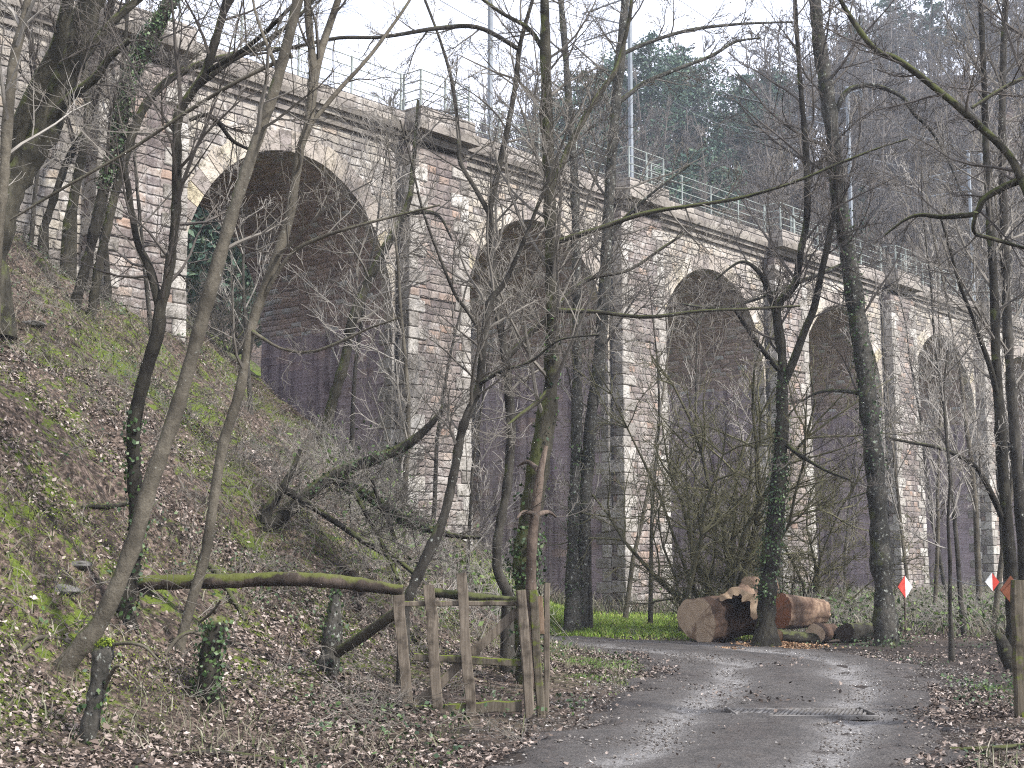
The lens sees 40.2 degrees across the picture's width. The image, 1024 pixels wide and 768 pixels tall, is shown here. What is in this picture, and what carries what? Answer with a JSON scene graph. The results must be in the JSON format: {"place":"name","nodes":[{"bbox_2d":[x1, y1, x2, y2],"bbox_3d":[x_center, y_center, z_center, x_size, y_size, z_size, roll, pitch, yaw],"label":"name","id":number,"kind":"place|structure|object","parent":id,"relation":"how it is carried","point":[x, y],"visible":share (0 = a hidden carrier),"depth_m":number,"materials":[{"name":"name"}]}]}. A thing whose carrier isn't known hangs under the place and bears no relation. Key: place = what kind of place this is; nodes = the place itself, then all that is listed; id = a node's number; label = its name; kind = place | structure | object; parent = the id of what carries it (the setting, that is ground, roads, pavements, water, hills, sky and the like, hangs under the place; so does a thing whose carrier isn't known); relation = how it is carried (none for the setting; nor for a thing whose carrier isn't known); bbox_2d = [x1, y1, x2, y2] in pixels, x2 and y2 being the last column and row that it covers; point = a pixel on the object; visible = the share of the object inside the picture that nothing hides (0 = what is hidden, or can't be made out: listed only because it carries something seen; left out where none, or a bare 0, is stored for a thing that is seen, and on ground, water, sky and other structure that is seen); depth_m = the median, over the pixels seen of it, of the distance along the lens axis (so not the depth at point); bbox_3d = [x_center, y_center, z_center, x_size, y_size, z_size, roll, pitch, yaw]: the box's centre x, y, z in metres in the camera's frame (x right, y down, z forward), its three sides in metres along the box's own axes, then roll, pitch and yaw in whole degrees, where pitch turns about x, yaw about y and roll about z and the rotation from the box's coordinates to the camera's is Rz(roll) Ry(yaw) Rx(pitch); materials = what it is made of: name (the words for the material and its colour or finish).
{"place":"outdoors","nodes":[
{"label":"outdoors","id":0,"kind":"place"},
{"bbox_2d":[0,71,1023,767],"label":"ground","id":1,"kind":"structure","parent":0,"point":[114,517],"depth_m":16.25,"materials":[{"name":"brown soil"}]},
{"bbox_2d":[0,0,121,321],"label":"tree","id":2,"kind":"object","parent":1,"relation":"on","point":[8,91],"visible":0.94,"depth_m":14.87,"materials":[{"name":"brown plant"}]},
{"bbox_2d":[0,0,123,247],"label":"tree","id":3,"kind":"object","parent":1,"relation":"on","point":[34,196],"visible":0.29,"depth_m":26.73,"materials":[{"name":"brown plant"}]},
{"bbox_2d":[13,0,160,282],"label":"tree","id":4,"kind":"object","parent":1,"relation":"on","point":[71,216],"visible":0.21,"depth_m":27.53,"materials":[{"name":"brown plant"}]},
{"bbox_2d":[0,0,182,340],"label":"tree","id":5,"kind":"object","parent":1,"relation":"on","point":[74,40],"visible":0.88,"depth_m":19.55,"materials":[{"name":"brown plant"}]},
{"bbox_2d":[68,0,150,306],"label":"tree","id":6,"kind":"object","parent":1,"relation":"on","point":[106,278],"visible":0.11,"depth_m":29.06,"materials":[{"name":"brown plant"}]},
{"bbox_2d":[18,0,202,260],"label":"tree","id":7,"kind":"object","parent":1,"relation":"on","point":[52,202],"visible":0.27,"depth_m":27.77,"materials":[{"name":"brown plant"}]},
{"bbox_2d":[72,636,158,745],"bbox_3d":[-3.028,2.461,10.803,0.756,1.005,0.252,-2,-8,18],"label":"stump","id":8,"kind":"object","parent":1,"relation":"on","point":[102,655],"visible":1,"depth_m":10.83,"materials":[{"name":"grey wood"}]},
{"bbox_2d":[11,0,232,315],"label":"tree","id":9,"kind":"object","parent":1,"relation":"on","point":[159,20],"visible":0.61,"depth_m":23.81,"materials":[{"name":"brown plant"}]},
{"bbox_2d":[49,1,211,332],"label":"tree","id":10,"kind":"object","parent":1,"relation":"on","point":[146,282],"visible":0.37,"depth_m":27.36,"materials":[{"name":"brown plant"}]},
{"bbox_2d":[9,0,371,676],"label":"tree","id":11,"kind":"object","parent":1,"relation":"on","point":[90,633],"visible":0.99,"depth_m":12.46,"materials":[{"name":"brown plant"}]},
{"bbox_2d":[164,599,233,707],"bbox_3d":[-2.892,2.580,12.983,0.582,1.168,0.427,0,-7,0],"label":"stump","id":12,"kind":"object","parent":1,"relation":"on","point":[210,654],"visible":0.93,"depth_m":12.95,"materials":[{"name":"green plant"}]},
{"bbox_2d":[52,0,367,632],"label":"tree","id":13,"kind":"object","parent":1,"relation":"on","point":[132,471],"visible":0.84,"depth_m":14.05,"materials":[{"name":"brown plant"}]},
{"bbox_2d":[79,0,345,324],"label":"tree","id":14,"kind":"object","parent":1,"relation":"on","point":[94,293],"visible":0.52,"depth_m":23.82,"materials":[{"name":"brown plant"}]},
{"bbox_2d":[185,205,256,337],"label":"evergreen tree","id":15,"kind":"object","parent":1,"relation":"on","point":[201,243],"visible":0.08,"depth_m":52.53,"materials":[{"name":"green plant"}]},
{"bbox_2d":[184,264,261,361],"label":"evergreen shrub","id":16,"kind":"object","parent":1,"relation":"on","point":[221,322],"visible":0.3,"depth_m":48.14,"materials":[{"name":"green plant"}]},
{"bbox_2d":[0,203,453,642],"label":"dead brush","id":17,"kind":"object","parent":1,"relation":"on","point":[157,363],"visible":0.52,"depth_m":21.17,"materials":[{"name":"brown plant"}]},
{"bbox_2d":[197,88,305,414],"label":"tree","id":18,"kind":"object","parent":1,"relation":"on","point":[249,386],"visible":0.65,"depth_m":28.87,"materials":[{"name":"brown plant"}]},
{"bbox_2d":[137,572,403,594],"bbox_3d":[-2.516,2.083,14.567,2.796,0.259,0.167,0,-7,3],"label":"rail log","id":19,"kind":"object","parent":1,"relation":"on","point":[295,579],"visible":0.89,"depth_m":14.52,"materials":[{"name":"brown wood"}]},
{"bbox_2d":[0,200,541,744],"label":"dead twigs","id":20,"kind":"object","parent":1,"relation":"on","point":[352,668],"visible":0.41,"depth_m":15.71,"materials":[{"name":"brown plant"}]},
{"bbox_2d":[0,239,562,767],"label":"moss","id":21,"kind":"object","parent":1,"relation":"on","point":[166,547],"visible":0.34,"depth_m":17.09,"materials":[{"name":"green plant"}]},
{"bbox_2d":[173,0,439,656],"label":"tree","id":22,"kind":"object","parent":1,"relation":"on","point":[273,270],"visible":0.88,"depth_m":14.05,"materials":[{"name":"brown plant"}]},
{"bbox_2d":[312,588,348,679],"bbox_3d":[-2.027,2.795,15.466,0.435,1.206,0.433,0,-7,0],"label":"stump","id":23,"kind":"object","parent":1,"relation":"on","point":[332,630],"visible":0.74,"depth_m":15.40,"materials":[{"name":"grey wood"}]},
{"bbox_2d":[264,46,457,458],"bbox_3d":[-3.583,-3.051,34.224,3.276,10.909,4.215,-7,-10,44],"label":"tree","id":24,"kind":"object","parent":1,"relation":"on","point":[352,417],"visible":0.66,"depth_m":34.07,"materials":[{"name":"brown plant"}]},
{"bbox_2d":[333,609,393,656],"bbox_3d":[-1.539,2.650,14.941,1.039,0.574,0.134,-7,-10,43],"label":"prop log","id":25,"kind":"object","parent":1,"relation":"on","point":[370,630],"visible":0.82,"depth_m":14.91,"materials":[{"name":"brown wood"}]},
{"bbox_2d":[206,323,522,643],"bbox_3d":[-1.695,1.308,19.691,4.073,4.577,3.365,-4,-8,30],"label":"fallen tree","id":26,"kind":"object","parent":1,"relation":"on","point":[338,476],"visible":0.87,"depth_m":19.38,"materials":[{"name":"brown wood"}]},
{"bbox_2d":[307,72,454,530],"bbox_3d":[-2.415,-0.780,30.945,3.096,12.169,4.936,-4,-8,27],"label":"tree","id":27,"kind":"object","parent":1,"relation":"on","point":[408,395],"visible":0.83,"depth_m":30.60,"materials":[{"name":"brown plant"}]},
{"bbox_2d":[302,51,478,449],"bbox_3d":[-2.688,-3.065,32.653,4.026,9.292,4.623,0,-7,0],"label":"tree","id":28,"kind":"object","parent":1,"relation":"on","point":[340,373],"visible":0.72,"depth_m":32.83,"materials":[{"name":"brown plant"}]},
{"bbox_2d":[243,392,578,650],"bbox_3d":[-2.414,2.474,26.882,7.262,6.104,14.271,0,-7,0],"label":"bramble thicket","id":29,"kind":"object","parent":1,"relation":"on","point":[455,556],"visible":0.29,"depth_m":24.55,"materials":[{"name":"brown plant"}]},
{"bbox_2d":[336,153,542,525],"bbox_3d":[-1.748,-0.963,35.710,5.117,9.871,4.626,0,-7,0],"label":"tree","id":30,"kind":"object","parent":1,"relation":"on","point":[435,476],"visible":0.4,"depth_m":34.93,"materials":[{"name":"brown plant"}]},
{"bbox_2d":[393,573,521,715],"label":"gate","id":31,"kind":"structure","parent":1,"relation":"on","point":[466,660],"depth_m":14.38,"materials":[{"name":"brown wood"}]},
{"bbox_2d":[434,588,516,600],"bbox_3d":[-0.386,2.204,14.553,0.945,0.176,0.106,0,-7,0],"label":"rail pole","id":32,"kind":"object","parent":31,"relation":"on","point":[449,594],"visible":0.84,"depth_m":14.51,"materials":[{"name":"green wood"}]},
{"bbox_2d":[238,0,738,674],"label":"tree","id":33,"kind":"object","parent":1,"relation":"on","point":[502,512],"visible":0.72,"depth_m":19.66,"materials":[{"name":"grey plant"}]},
{"bbox_2d":[430,246,549,591],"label":"tree","id":34,"kind":"object","parent":1,"relation":"on","point":[470,487],"visible":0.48,"depth_m":28.69,"materials":[{"name":"brown plant"}]},
{"bbox_2d":[362,59,640,687],"bbox_3d":[-0.034,-0.103,16.301,3.127,7.485,2.464,-2,-7,13],"label":"tree","id":35,"kind":"object","parent":1,"relation":"on","point":[434,539],"visible":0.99,"depth_m":16.39,"materials":[{"name":"grey plant"}]},
{"bbox_2d":[0,234,1019,767],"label":"ground ivy","id":36,"kind":"object","parent":1,"relation":"on","point":[452,714],"visible":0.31,"depth_m":16.57,"materials":[{"name":"green plant"}]},
{"bbox_2d":[0,0,1023,613],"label":"viaduct","id":37,"kind":"object","parent":1,"relation":"on","point":[288,308],"visible":0.34,"depth_m":41.99,"materials":[{"name":"stone"}]},
{"bbox_2d":[178,0,401,109],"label":"bridge railing","id":38,"kind":"object","parent":37,"relation":"on","point":[351,66],"visible":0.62,"depth_m":35.15,"materials":[{"name":"metal"}]},
{"bbox_2d":[402,69,469,120],"bbox_3d":[-2.012,-7.615,37.492,0.675,1.064,1.905,-6,-9,41],"label":"refuge railing","id":39,"kind":"object","parent":37,"relation":"on","point":[420,95],"visible":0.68,"depth_m":37.10,"materials":[{"name":"metal"}]},
{"bbox_2d":[487,0,492,140],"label":"catenary mast","id":40,"kind":"object","parent":37,"relation":"on","point":[489,79],"visible":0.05,"depth_m":40.84,"materials":[{"name":"metal"}]},
{"bbox_2d":[582,0,633,177],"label":"catenary mast","id":41,"kind":"object","parent":37,"relation":"on","point":[630,81],"visible":0.42,"depth_m":46.20,"materials":[{"name":"metal"}]},
{"bbox_2d":[650,164,764,227],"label":"bridge railing","id":42,"kind":"object","parent":37,"relation":"on","point":[710,193],"visible":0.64,"depth_m":47.82,"materials":[{"name":"metal"}]},
{"bbox_2d":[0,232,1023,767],"bbox_3d":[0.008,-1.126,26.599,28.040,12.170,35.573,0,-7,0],"label":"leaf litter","id":43,"kind":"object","parent":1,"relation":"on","point":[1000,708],"visible":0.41,"depth_m":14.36,"materials":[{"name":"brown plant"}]},
{"bbox_2d":[516,590,534,718],"bbox_3d":[0.142,2.787,14.364,0.201,1.341,0.094,0,-7,0],"label":"gate post","id":44,"kind":"object","parent":1,"relation":"on","point":[524,638],"visible":0.88,"depth_m":14.32,"materials":[{"name":"brown wood"}]},
{"bbox_2d":[528,590,545,717],"bbox_3d":[0.261,2.817,14.522,0.177,1.352,0.084,0,-7,0],"label":"gate post","id":45,"kind":"object","parent":1,"relation":"on","point":[535,644],"visible":0.9,"depth_m":14.49,"materials":[{"name":"brown wood"}]},
{"bbox_2d":[543,583,549,714],"bbox_3d":[0.365,2.800,14.786,0.086,1.383,0.056,0,-7,0],"label":"gate post","id":46,"kind":"object","parent":1,"relation":"on","point":[546,641],"visible":0.85,"depth_m":14.77,"materials":[{"name":"brown wood"}]},
{"bbox_2d":[516,445,631,688],"bbox_3d":[0.496,2.334,17.356,1.440,3.113,2.299,-4,-8,27],"label":"dead snag","id":47,"kind":"object","parent":1,"relation":"on","point":[534,512],"visible":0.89,"depth_m":17.10,"materials":[{"name":"wood"}]},
{"bbox_2d":[481,0,675,635],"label":"tree","id":48,"kind":"object","parent":1,"relation":"on","point":[573,610],"visible":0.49,"depth_m":30.59,"materials":[{"name":"brown plant"}]},
{"bbox_2d":[524,269,633,628],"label":"tree","id":49,"kind":"object","parent":1,"relation":"on","point":[590,575],"visible":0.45,"depth_m":30.62,"materials":[{"name":"brown plant"}]},
{"bbox_2d":[522,63,655,174],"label":"evergreen tree","id":50,"kind":"object","parent":1,"relation":"on","point":[573,100],"visible":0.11,"depth_m":124.43,"materials":[{"name":"green plant"}]},
{"bbox_2d":[459,546,753,640],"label":"grass","id":51,"kind":"structure","parent":1,"relation":"on","point":[598,623],"depth_m":31.34,"materials":[{"name":"green plant"}]},
{"bbox_2d":[585,23,709,179],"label":"evergreen tree","id":52,"kind":"object","parent":1,"relation":"on","point":[644,68],"visible":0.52,"depth_m":125.38,"materials":[{"name":"green plant"}]},
{"bbox_2d":[581,230,729,623],"bbox_3d":[3.254,0.882,33.317,3.240,10.098,4.128,0,-7,0],"label":"tree","id":53,"kind":"object","parent":1,"relation":"on","point":[650,612],"visible":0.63,"depth_m":33.19,"materials":[{"name":"brown plant"}]},
{"bbox_2d":[524,0,793,629],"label":"tree","id":54,"kind":"object","parent":1,"relation":"on","point":[589,439],"visible":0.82,"depth_m":31.35,"materials":[{"name":"brown plant"}]},
{"bbox_2d":[612,232,734,618],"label":"tree","id":55,"kind":"object","parent":1,"relation":"on","point":[629,584],"visible":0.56,"depth_m":36.33,"materials":[{"name":"brown plant"}]},
{"bbox_2d":[635,162,717,215],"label":"evergreen tree","id":56,"kind":"object","parent":1,"relation":"on","point":[677,186],"visible":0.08,"depth_m":101.82,"materials":[{"name":"green plant"}]},
{"bbox_2d":[642,44,738,172],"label":"evergreen tree","id":57,"kind":"object","parent":1,"relation":"on","point":[696,94],"visible":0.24,"depth_m":133.38,"materials":[{"name":"green plant"}]},
{"bbox_2d":[361,0,1023,488],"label":"wood","id":58,"kind":"object","parent":1,"relation":"on","point":[761,160],"visible":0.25,"depth_m":121.66,"materials":[{"name":"plant"}]},
{"bbox_2d":[429,0,961,684],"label":"tree","id":59,"kind":"object","parent":1,"relation":"on","point":[547,408],"visible":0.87,"depth_m":18.23,"materials":[{"name":"grey plant"}]},
{"bbox_2d":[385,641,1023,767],"bbox_3d":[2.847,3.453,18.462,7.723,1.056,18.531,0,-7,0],"label":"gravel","id":60,"kind":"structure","parent":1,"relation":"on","point":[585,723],"depth_m":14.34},
{"bbox_2d":[662,276,753,598],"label":"tree","id":61,"kind":"object","parent":1,"relation":"on","point":[696,371],"visible":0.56,"depth_m":37.60,"materials":[{"name":"brown plant"}]},
{"bbox_2d":[666,143,753,221],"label":"evergreen tree","id":62,"kind":"object","parent":1,"relation":"on","point":[691,168],"visible":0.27,"depth_m":109.65,"materials":[{"name":"green plant"}]},
{"bbox_2d":[604,371,816,635],"bbox_3d":[4.042,2.519,29.181,4.244,5.709,4.245,0,-7,0],"label":"hazel shrub","id":63,"kind":"object","parent":1,"relation":"on","point":[703,530],"visible":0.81,"depth_m":29.32,"materials":[{"name":"brown plant"}]},
{"bbox_2d":[677,595,757,642],"bbox_3d":[4.207,4.655,27.812,1.741,0.958,1.001,6,-10,-41],"label":"sawn log","id":64,"kind":"object","parent":1,"relation":"on","point":[710,619],"visible":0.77,"depth_m":27.26,"materials":[{"name":"brown wood"}]},
{"bbox_2d":[719,583,757,619],"bbox_3d":[4.589,4.292,27.554,0.886,0.730,1.222,-3,-8,21],"label":"hollow log","id":65,"kind":"object","parent":64,"relation":"on","point":[745,593],"visible":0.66,"depth_m":27.11,"materials":[{"name":"beige wood"}]},
{"bbox_2d":[693,113,747,216],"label":"evergreen tree","id":66,"kind":"object","parent":1,"relation":"on","point":[718,144],"visible":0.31,"depth_m":119.15,"materials":[{"name":"green plant"}]},
{"bbox_2d":[511,269,978,626],"bbox_3d":[5.229,1.558,30.084,9.302,8.043,6.872,-7,-10,44],"label":"hazel shrub","id":67,"kind":"object","parent":1,"relation":"on","point":[733,578],"visible":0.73,"depth_m":29.97,"materials":[{"name":"brown plant"}]},
{"bbox_2d":[714,301,775,574],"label":"tree","id":68,"kind":"object","parent":1,"relation":"on","point":[743,435],"visible":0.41,"depth_m":37.31,"materials":[{"name":"brown plant"}]},
{"bbox_2d":[696,71,797,203],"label":"evergreen tree","id":69,"kind":"object","parent":1,"relation":"on","point":[750,104],"visible":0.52,"depth_m":129.33,"materials":[{"name":"green plant"}]},
{"bbox_2d":[541,639,1013,694],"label":"verge grass","id":70,"kind":"structure","parent":1,"relation":"on","point":[624,667],"depth_m":20.65,"materials":[{"name":"plant"}]},
{"bbox_2d":[621,434,941,630],"bbox_3d":[6.123,3.453,32.377,7.314,4.680,5.839,0,-7,0],"label":"hazel shrub","id":71,"kind":"object","parent":1,"relation":"on","point":[817,576],"visible":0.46,"depth_m":31.48,"materials":[{"name":"brown plant"}]},
{"bbox_2d":[752,132,838,254],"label":"tree","id":72,"kind":"object","parent":1,"relation":"on","point":[786,200],"visible":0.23,"depth_m":67.78,"materials":[{"name":"grey plant"}]},
{"bbox_2d":[777,629,819,643],"bbox_3d":[5.481,4.863,26.845,0.865,0.329,0.278,3,-8,-21],"label":"sawn log","id":73,"kind":"object","parent":1,"relation":"on","point":[796,636],"visible":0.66,"depth_m":26.74,"materials":[{"name":"green wood"}]},
{"bbox_2d":[775,593,830,628],"bbox_3d":[5.641,4.491,27.788,1.299,0.711,0.817,6,-9,-39],"label":"sawn log","id":74,"kind":"object","parent":73,"relation":"on","point":[796,612],"visible":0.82,"depth_m":27.34,"materials":[{"name":"brown wood"}]},
{"bbox_2d":[594,573,1005,638],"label":"undergrowth","id":75,"kind":"object","parent":1,"relation":"on","point":[835,615],"visible":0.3,"depth_m":30.98,"materials":[{"name":"green plant"}]},
{"bbox_2d":[648,0,976,646],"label":"tree","id":76,"kind":"object","parent":1,"relation":"on","point":[885,621],"visible":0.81,"depth_m":26.92,"materials":[{"name":"grey plant"}]},
{"bbox_2d":[680,0,958,646],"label":"tree","id":77,"kind":"object","parent":1,"relation":"on","point":[765,632],"visible":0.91,"depth_m":26.22,"materials":[{"name":"grey plant"}]},
{"bbox_2d":[835,623,873,642],"bbox_3d":[6.753,4.864,27.465,0.409,0.382,0.969,-6,-10,41],"label":"sawn log","id":78,"kind":"object","parent":1,"relation":"on","point":[846,632],"visible":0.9,"depth_m":27.17,"materials":[{"name":"grey wood"}]},
{"bbox_2d":[812,367,907,597],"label":"tree","id":79,"kind":"object","parent":1,"relation":"on","point":[850,501],"visible":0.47,"depth_m":41.40,"materials":[{"name":"brown plant"}]},
{"bbox_2d":[815,264,956,609],"bbox_3d":[9.830,1.480,36.966,3.528,9.889,3.390,3,-8,-22],"label":"tree","id":80,"kind":"object","parent":1,"relation":"on","point":[897,504],"visible":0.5,"depth_m":36.61,"materials":[{"name":"brown plant"}]},
{"bbox_2d":[781,0,1023,310],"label":"tree","id":81,"kind":"object","parent":1,"relation":"on","point":[987,133],"visible":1,"depth_m":13.62,"materials":[{"name":"brown plant"}]},
{"bbox_2d":[864,240,986,598],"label":"tree","id":82,"kind":"object","parent":1,"relation":"on","point":[942,575],"visible":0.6,"depth_m":47.14,"materials":[{"name":"brown plant"}]},
{"bbox_2d":[867,173,985,291],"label":"tree","id":83,"kind":"object","parent":1,"relation":"on","point":[932,210],"visible":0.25,"depth_m":80.08,"materials":[{"name":"grey plant"}]},
{"bbox_2d":[895,0,963,80],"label":"evergreen tree","id":84,"kind":"object","parent":1,"relation":"on","point":[927,4],"visible":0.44,"depth_m":166.11,"materials":[{"name":"green plant"}]},
{"bbox_2d":[852,112,1023,635],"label":"tree","id":85,"kind":"object","parent":1,"relation":"on","point":[958,563],"visible":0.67,"depth_m":31.01,"materials":[{"name":"brown plant"}]},
{"bbox_2d":[886,226,992,629],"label":"tree","id":86,"kind":"object","parent":1,"relation":"on","point":[937,502],"visible":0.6,"depth_m":32.83,"materials":[{"name":"brown plant"}]},
{"bbox_2d":[878,149,1023,606],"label":"tree","id":87,"kind":"object","parent":1,"relation":"on","point":[977,556],"visible":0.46,"depth_m":35.92,"materials":[{"name":"brown plant"}]},
{"bbox_2d":[880,0,1023,646],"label":"tree","id":88,"kind":"object","parent":1,"relation":"on","point":[1003,509],"visible":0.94,"depth_m":24.09,"materials":[{"name":"brown plant"}]},
{"bbox_2d":[882,56,1023,631],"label":"tree","id":89,"kind":"object","parent":1,"relation":"on","point":[996,603],"visible":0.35,"depth_m":30.49,"materials":[{"name":"brown plant"}]},
{"bbox_2d":[892,311,1014,661],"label":"tree","id":90,"kind":"object","parent":1,"relation":"on","point":[951,650],"visible":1,"depth_m":22.39,"materials":[{"name":"grey plant"}]},
{"bbox_2d":[909,168,998,297],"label":"tree","id":91,"kind":"object","parent":1,"relation":"on","point":[958,266],"visible":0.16,"depth_m":83.65,"materials":[{"name":"grey plant"}]},
{"bbox_2d":[894,0,1023,579],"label":"tree","id":92,"kind":"object","parent":1,"relation":"on","point":[1014,427],"visible":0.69,"depth_m":25.60,"materials":[{"name":"grey plant"}]},
{"bbox_2d":[926,176,1023,584],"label":"tree","id":93,"kind":"object","parent":1,"relation":"on","point":[998,496],"visible":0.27,"depth_m":45.62,"materials":[{"name":"grey plant"}]},
{"bbox_2d":[940,200,1023,523],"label":"tree","id":94,"kind":"object","parent":1,"relation":"on","point":[988,305],"visible":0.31,"depth_m":44.77,"materials":[{"name":"grey plant"}]},
{"bbox_2d":[965,145,1023,311],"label":"tree","id":95,"kind":"object","parent":1,"relation":"on","point":[1011,258],"visible":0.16,"depth_m":82.83,"materials":[{"name":"brown plant"}]},
{"bbox_2d":[995,632,1011,671],"bbox_3d":[7.168,3.919,20.266,0.226,0.630,0.362,5,-9,-34],"label":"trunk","id":96,"kind":"object","parent":1,"relation":"on","point":[1004,647],"visible":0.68,"depth_m":20.22,"materials":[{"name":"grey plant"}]},
{"bbox_2d":[1010,580,1023,717],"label":"fence post","id":97,"kind":"object","parent":1,"relation":"on","point":[1017,603],"visible":0.88,"depth_m":14.34,"materials":[{"name":"brown wood"}]},
{"bbox_2d":[107,0,1023,263],"label":"sky","id":98,"kind":"structure","parent":0,"point":[353,23],"materials":[{"name":"white"}]},
{"bbox_2d":[480,635,970,767],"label":"track","id":99,"kind":"structure","parent":0,"point":[760,733],"depth_m":14.13,"materials":[{"name":"grey asphalt"}]},
{"bbox_2d":[724,707,879,719],"bbox_3d":[2.987,3.416,14.527,1.604,0.064,0.710,0,-7,0],"label":"drain grate","id":100,"kind":"object","parent":99,"relation":"on","point":[854,713],"visible":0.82,"depth_m":14.47,"materials":[{"name":"metal"}]},
{"bbox_2d":[473,517,1006,638],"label":"undergrowth","id":101,"kind":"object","parent":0,"point":[555,598],"depth_m":40.63,"materials":[{"name":"plant"}]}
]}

